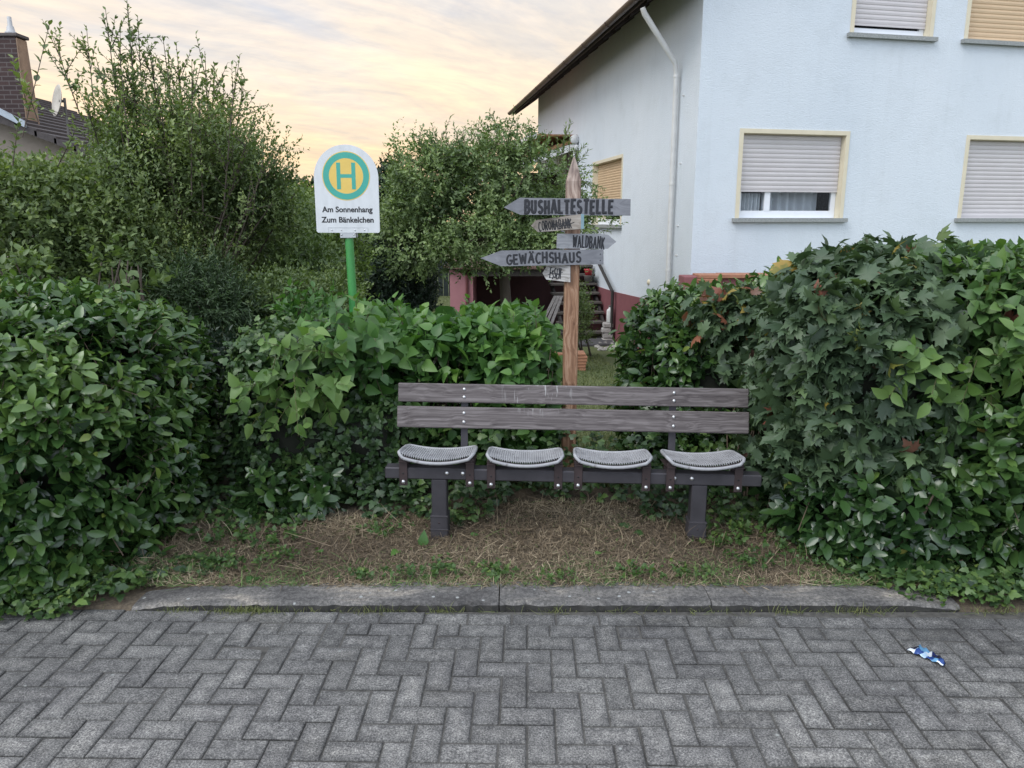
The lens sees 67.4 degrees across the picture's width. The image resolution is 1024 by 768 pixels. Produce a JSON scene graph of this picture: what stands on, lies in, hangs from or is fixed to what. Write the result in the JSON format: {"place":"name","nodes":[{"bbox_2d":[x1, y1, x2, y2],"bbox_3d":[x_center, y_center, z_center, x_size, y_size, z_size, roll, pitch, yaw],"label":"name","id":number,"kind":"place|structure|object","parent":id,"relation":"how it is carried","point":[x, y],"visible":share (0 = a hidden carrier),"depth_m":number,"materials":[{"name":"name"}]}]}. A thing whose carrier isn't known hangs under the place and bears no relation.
{"place":"outdoors","nodes":[
{"label":"outdoors","id":0,"kind":"place"},
{"bbox_2d":[0,16,230,306],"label":"neighbour house","id":1,"kind":"structure","parent":0,"point":[48,130],"depth_m":13.73,"materials":[{"name":"tile"}]},
{"bbox_2d":[36,84,69,137],"bbox_3d":[-7.988,-4.720,13.459,0.441,1.021,0.441,0,12,0],"label":"satellite dish","id":2,"kind":"object","parent":1,"relation":"on","point":[57,100],"visible":0.86,"depth_m":13.49,"materials":[{"name":"white metal"}]},
{"bbox_2d":[0,0,627,221],"label":"sky","id":3,"kind":"structure","parent":0,"point":[335,72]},
{"bbox_2d":[429,272,440,359],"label":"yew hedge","id":4,"kind":"object","parent":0,"point":[434,301],"visible":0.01,"depth_m":12.20,"materials":[{"name":"green plant"}]},
{"bbox_2d":[0,609,1023,767],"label":"street paving","id":5,"kind":"structure","parent":0,"point":[936,718],"depth_m":2.96,"materials":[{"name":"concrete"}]},
{"bbox_2d":[136,602,1023,618],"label":"joint grass","id":6,"kind":"structure","parent":5,"relation":"on","point":[259,611],"depth_m":3.56,"materials":[{"name":"green plant"}]},
{"bbox_2d":[906,645,945,665],"bbox_3d":[1.730,1.121,3.195,0.066,0.023,0.151,-9,15,-37],"label":"wrapper","id":7,"kind":"object","parent":5,"relation":"on","point":[926,653],"visible":1,"depth_m":3.19,"materials":[{"name":"blue plastic"}]},
{"bbox_2d":[9,223,1023,611],"bbox_3d":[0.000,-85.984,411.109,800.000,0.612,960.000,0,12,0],"label":"ground","id":8,"kind":"structure","parent":0,"point":[135,595],"depth_m":4.19,"materials":[{"name":"brown soil"}]},
{"bbox_2d":[0,231,178,300],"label":"elder shrub","id":9,"kind":"object","parent":8,"relation":"on","point":[40,265],"visible":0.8,"depth_m":5.35,"materials":[{"name":"green plant"}]},
{"bbox_2d":[0,20,185,291],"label":"leafy bush","id":10,"kind":"object","parent":8,"relation":"on","point":[42,204],"visible":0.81,"depth_m":5.76,"materials":[{"name":"green plant"}]},
{"bbox_2d":[0,267,229,612],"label":"laurel hedge","id":11,"kind":"object","parent":8,"relation":"on","point":[106,431],"visible":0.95,"depth_m":3.81,"materials":[{"name":"green plant"}]},
{"bbox_2d":[32,1,316,381],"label":"plum bush","id":12,"kind":"object","parent":8,"relation":"on","point":[216,169],"visible":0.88,"depth_m":6.50,"materials":[{"name":"green plant"}]},
{"bbox_2d":[138,236,275,421],"bbox_3d":[-2.433,-0.360,6.321,1.164,1.717,1.210,0,12,0],"label":"conifer shrub","id":13,"kind":"object","parent":8,"relation":"on","point":[220,289],"visible":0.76,"depth_m":5.98,"materials":[{"name":"green plant"}]},
{"bbox_2d":[193,314,243,461],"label":"dark shrub","id":14,"kind":"object","parent":8,"relation":"on","point":[220,347],"visible":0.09,"depth_m":5.52,"materials":[{"name":"green plant"}]},
{"bbox_2d":[246,575,258,583],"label":"fallen leaf","id":15,"kind":"object","parent":8,"relation":"on","point":[248,577],"visible":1,"depth_m":3.80,"materials":[{"name":"green plant"}]},
{"bbox_2d":[222,459,345,527],"bbox_3d":[-1.385,0.711,4.601,0.712,0.548,0.589,5,13,23],"label":"laurel sapling","id":16,"kind":"object","parent":8,"relation":"on","point":[314,495],"visible":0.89,"depth_m":4.53,"materials":[{"name":"green plant"}]},
{"bbox_2d":[210,176,359,311],"bbox_3d":[-2.413,-1.023,8.057,1.352,2.515,2.573,-6,14,-27],"label":"hazel shrub","id":17,"kind":"object","parent":8,"relation":"on","point":[292,253],"visible":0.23,"depth_m":7.43,"materials":[{"name":"green plant"}]},
{"bbox_2d":[217,308,355,496],"bbox_3d":[-1.405,0.132,5.118,0.891,1.259,1.191,0,12,0],"label":"ivy hedge","id":18,"kind":"object","parent":8,"relation":"on","point":[257,446],"visible":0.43,"depth_m":4.71,"materials":[{"name":"green plant"}]},
{"bbox_2d":[226,327,354,468],"bbox_3d":[-1.257,0.137,4.514,0.693,0.950,0.665,0,12,0],"label":"climbing shrub","id":19,"kind":"object","parent":8,"relation":"on","point":[302,400],"visible":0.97,"depth_m":4.46,"materials":[{"name":"green plant"}]},
{"bbox_2d":[274,171,314,241],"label":"distant tree","id":20,"kind":"object","parent":8,"relation":"on","point":[311,181],"visible":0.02,"depth_m":40.70,"materials":[{"name":"green plant"}]},
{"bbox_2d":[230,255,375,323],"bbox_3d":[-1.827,-0.350,6.743,1.234,1.575,1.388,0,12,0],"label":"privet shrub","id":21,"kind":"object","parent":8,"relation":"on","point":[277,289],"visible":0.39,"depth_m":6.44,"materials":[{"name":"green plant"}]},
{"bbox_2d":[279,176,376,298],"bbox_3d":[-2.177,-1.142,8.923,1.505,2.512,1.220,7,14,29],"label":"golden shrub","id":22,"kind":"object","parent":8,"relation":"on","point":[339,242],"visible":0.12,"depth_m":8.71,"materials":[{"name":"green plant"}]},
{"bbox_2d":[264,277,419,319],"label":"bramble shrub","id":23,"kind":"object","parent":8,"relation":"on","point":[293,307],"visible":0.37,"depth_m":5.66,"materials":[{"name":"green plant"}]},
{"bbox_2d":[314,144,379,312],"bbox_3d":[-1.186,-0.451,5.829,0.474,2.616,0.083,-1,12,0],"label":"bus stop sign","id":24,"kind":"object","parent":8,"relation":"on","point":[346,184],"visible":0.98,"depth_m":5.59,"materials":[{"name":"white metal"}]},
{"bbox_2d":[313,390,438,505],"bbox_3d":[-0.963,0.379,5.055,1.004,0.804,0.819,0,12,0],"label":"ivy mound","id":25,"kind":"object","parent":8,"relation":"on","point":[377,432],"visible":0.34,"depth_m":4.78,"materials":[{"name":"green plant"}]},
{"bbox_2d":[355,151,418,251],"bbox_3d":[-5.965,-8.149,37.031,3.906,5.886,3.897,11,17,43],"label":"distant tree","id":26,"kind":"object","parent":8,"relation":"on","point":[380,170],"visible":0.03,"depth_m":35.98,"materials":[{"name":"green plant"}]},
{"bbox_2d":[344,225,442,312],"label":"yew hedge","id":27,"kind":"object","parent":8,"relation":"on","point":[417,295],"visible":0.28,"depth_m":10.84,"materials":[{"name":"green plant"}]},
{"bbox_2d":[391,549,400,554],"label":"fallen leaf","id":28,"kind":"object","parent":8,"relation":"on","point":[394,551],"visible":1,"depth_m":4.09,"materials":[{"name":"green plant"}]},
{"bbox_2d":[273,291,564,484],"bbox_3d":[-0.548,0.022,5.242,1.990,1.322,1.545,0,12,0],"label":"broadleaf hedge","id":29,"kind":"object","parent":8,"relation":"on","point":[506,342],"visible":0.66,"depth_m":4.87,"materials":[{"name":"green plant"}]},
{"bbox_2d":[418,530,428,545],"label":"fallen leaf","id":30,"kind":"object","parent":8,"relation":"on","point":[423,537],"visible":1,"depth_m":4.17,"materials":[{"name":"green plant"}]},
{"bbox_2d":[429,259,449,295],"bbox_3d":[-2.807,-3.295,23.905,3.981,1.191,0.130,0,12,0],"label":"fence","id":31,"kind":"object","parent":8,"relation":"on","point":[444,283],"visible":0.04,"depth_m":23.88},
{"bbox_2d":[359,105,627,304],"bbox_3d":[-0.269,-1.995,10.792,3.697,3.697,2.240,0,12,0],"label":"garden tree","id":32,"kind":"object","parent":8,"relation":"on","point":[409,205],"visible":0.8,"depth_m":10.33,"materials":[{"name":"green plant"}]},
{"bbox_2d":[0,418,1023,620],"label":"ivy carpet","id":33,"kind":"object","parent":8,"relation":"on","point":[959,580],"visible":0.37,"depth_m":4.57,"materials":[{"name":"green plant"}]},
{"bbox_2d":[0,493,1023,619],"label":"weed fringe","id":34,"kind":"object","parent":8,"relation":"on","point":[737,524],"visible":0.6,"depth_m":4.16,"materials":[{"name":"green plant"}]},
{"bbox_2d":[172,514,854,584],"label":"clover patches","id":35,"kind":"object","parent":8,"relation":"on","point":[497,568],"visible":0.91,"depth_m":3.91,"materials":[{"name":"green plant"}]},
{"bbox_2d":[101,488,929,595],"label":"dry grass","id":36,"kind":"structure","parent":8,"relation":"on","point":[270,579],"depth_m":4.07,"materials":[{"name":"plant"}]},
{"bbox_2d":[444,259,590,328],"bbox_3d":[0.193,-2.418,19.036,3.034,1.516,8.121,0,12,0],"label":"garden shelter","id":37,"kind":"object","parent":8,"relation":"on","point":[533,286],"visible":0.16,"depth_m":16.61,"materials":[{"name":"tile"}]},
{"bbox_2d":[131,581,959,611],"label":"kerb","id":38,"kind":"structure","parent":8,"relation":"on","point":[596,598],"depth_m":3.61,"materials":[{"name":"concrete"}]},
{"bbox_2d":[546,296,556,316],"bbox_3d":[0.580,-1.187,14.582,0.062,0.883,1.185,6,14,27],"label":"plank","id":39,"kind":"object","parent":8,"relation":"on","point":[551,303],"visible":0.36,"depth_m":14.83,"materials":[{"name":"grey wood"}]},
{"bbox_2d":[547,296,559,319],"bbox_3d":[0.672,-1.187,14.582,0.063,0.883,1.157,6,13,25],"label":"plank","id":40,"kind":"object","parent":8,"relation":"on","point":[553,307],"visible":0.36,"depth_m":14.79,"materials":[{"name":"grey wood"}]},
{"bbox_2d":[481,157,630,466],"bbox_3d":[0.269,-0.305,4.889,0.910,2.201,0.226,2,12,9],"label":"signpost","id":41,"kind":"object","parent":8,"relation":"on","point":[573,207],"visible":0.99,"depth_m":4.74,"materials":[{"name":"brown wood"}]},
{"bbox_2d":[551,296,562,323],"bbox_3d":[0.763,-1.187,14.582,0.063,0.883,1.131,5,13,22],"label":"plank","id":42,"kind":"object","parent":8,"relation":"on","point":[556,309],"visible":0.64,"depth_m":14.76,"materials":[{"name":"grey wood"}]},
{"bbox_2d":[385,383,761,541],"bbox_3d":[0.330,0.480,4.310,2.051,0.896,0.371,1,12,2],"label":"bench","id":43,"kind":"object","parent":8,"relation":"on","point":[672,422],"visible":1,"depth_m":4.33,"materials":[{"name":"wood"}]},
{"bbox_2d":[560,279,597,356],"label":"shrub","id":44,"kind":"object","parent":8,"relation":"on","point":[586,307],"visible":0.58,"depth_m":12.54,"materials":[{"name":"green plant"}]},
{"bbox_2d":[549,264,614,346],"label":"staircase","id":45,"kind":"structure","parent":8,"relation":"on","point":[596,301],"depth_m":15.42,"materials":[{"name":"grey concrete"}]},
{"bbox_2d":[584,269,592,282],"bbox_3d":[1.590,-2.253,16.013,0.200,0.290,0.200,0,12,0],"label":"flower pot","id":46,"kind":"object","parent":45,"relation":"on","point":[588,275],"visible":0.85,"depth_m":15.95,"materials":[{"name":"grey ceramic"}]},
{"bbox_2d":[601,305,612,339],"bbox_3d":[1.857,-1.163,14.971,0.224,0.732,0.180,0,12,0],"label":"statue","id":47,"kind":"object","parent":8,"relation":"on","point":[605,329],"visible":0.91,"depth_m":14.91,"materials":[{"name":"stone"}]},
{"bbox_2d":[618,522,631,528],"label":"fallen leaf","id":48,"kind":"object","parent":8,"relation":"on","point":[626,525],"visible":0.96,"depth_m":4.38,"materials":[{"name":"green plant"}]},
{"bbox_2d":[606,256,780,487],"bbox_3d":[1.912,-0.050,5.570,2.435,1.711,1.606,0,12,0],"label":"laurel hedge","id":49,"kind":"object","parent":8,"relation":"on","point":[667,356],"visible":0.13,"depth_m":5.17,"materials":[{"name":"green plant"}]},
{"bbox_2d":[508,0,1023,352],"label":"house","id":50,"kind":"structure","parent":8,"relation":"on","point":[735,136],"depth_m":11.36,"materials":[{"name":"white paint"}]},
{"bbox_2d":[453,133,578,258],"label":"porch roof","id":51,"kind":"structure","parent":50,"relation":"attached to","point":[574,139],"depth_m":17.74,"materials":[{"name":"tile"}]},
{"bbox_2d":[591,154,622,227],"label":"window","id":52,"kind":"structure","parent":50,"relation":"in","point":[609,176],"depth_m":15.37,"materials":[{"name":"plastic"}]},
{"bbox_2d":[732,128,850,221],"bbox_3d":[4.058,-3.019,11.186,1.839,1.293,0.240,-3,12,-12],"label":"window","id":53,"kind":"structure","parent":50,"relation":"in","point":[783,175],"depth_m":11.23,"materials":[{"name":"plastic"}]},
{"bbox_2d":[847,0,938,41],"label":"window","id":54,"kind":"structure","parent":50,"relation":"in","point":[903,20],"depth_m":11.05,"materials":[{"name":"plastic"}]},
{"bbox_2d":[954,135,1023,221],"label":"window","id":55,"kind":"structure","parent":50,"relation":"in","point":[992,182],"depth_m":11.94,"materials":[{"name":"plastic"}]},
{"bbox_2d":[961,0,1023,46],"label":"window","id":56,"kind":"structure","parent":50,"relation":"in","point":[988,22],"depth_m":11.40,"materials":[{"name":"plastic"}]},
{"bbox_2d":[678,223,1023,506],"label":"maple shrub","id":57,"kind":"object","parent":8,"relation":"on","point":[813,361],"visible":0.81,"depth_m":3.89,"materials":[{"name":"green plant"}]},
{"bbox_2d":[747,335,1023,578],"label":"laurel hedge","id":58,"kind":"object","parent":8,"relation":"on","point":[981,522],"visible":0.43,"depth_m":3.82,"materials":[{"name":"green plant"}]},
{"bbox_2d":[870,236,1023,421],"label":"dogwood shrub","id":59,"kind":"object","parent":8,"relation":"on","point":[998,273],"visible":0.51,"depth_m":3.74,"materials":[{"name":"green plant"}]},
{"bbox_2d":[522,173,558,249],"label":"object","id":60,"kind":"structure","parent":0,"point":[555,175],"depth_m":19.48,"materials":[{"name":"green plant"}]},
{"bbox_2d":[557,350,585,355],"bbox_3d":[0.789,-0.446,11.081,0.519,0.036,0.260,0,12,0],"label":"clay slab","id":61,"kind":"object","parent":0,"point":[581,352],"depth_m":10.96,"materials":[{"name":"ceramic"}]},
{"bbox_2d":[433,296,733,488],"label":"lawn","id":62,"kind":"structure","parent":0,"point":[598,357],"depth_m":9.86,"materials":[{"name":"green plant"}]},
{"bbox_2d":[678,273,767,289],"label":"garden wall","id":63,"kind":"structure","parent":0,"point":[709,277],"depth_m":10.34,"materials":[{"name":"ceramic"}]}
]}

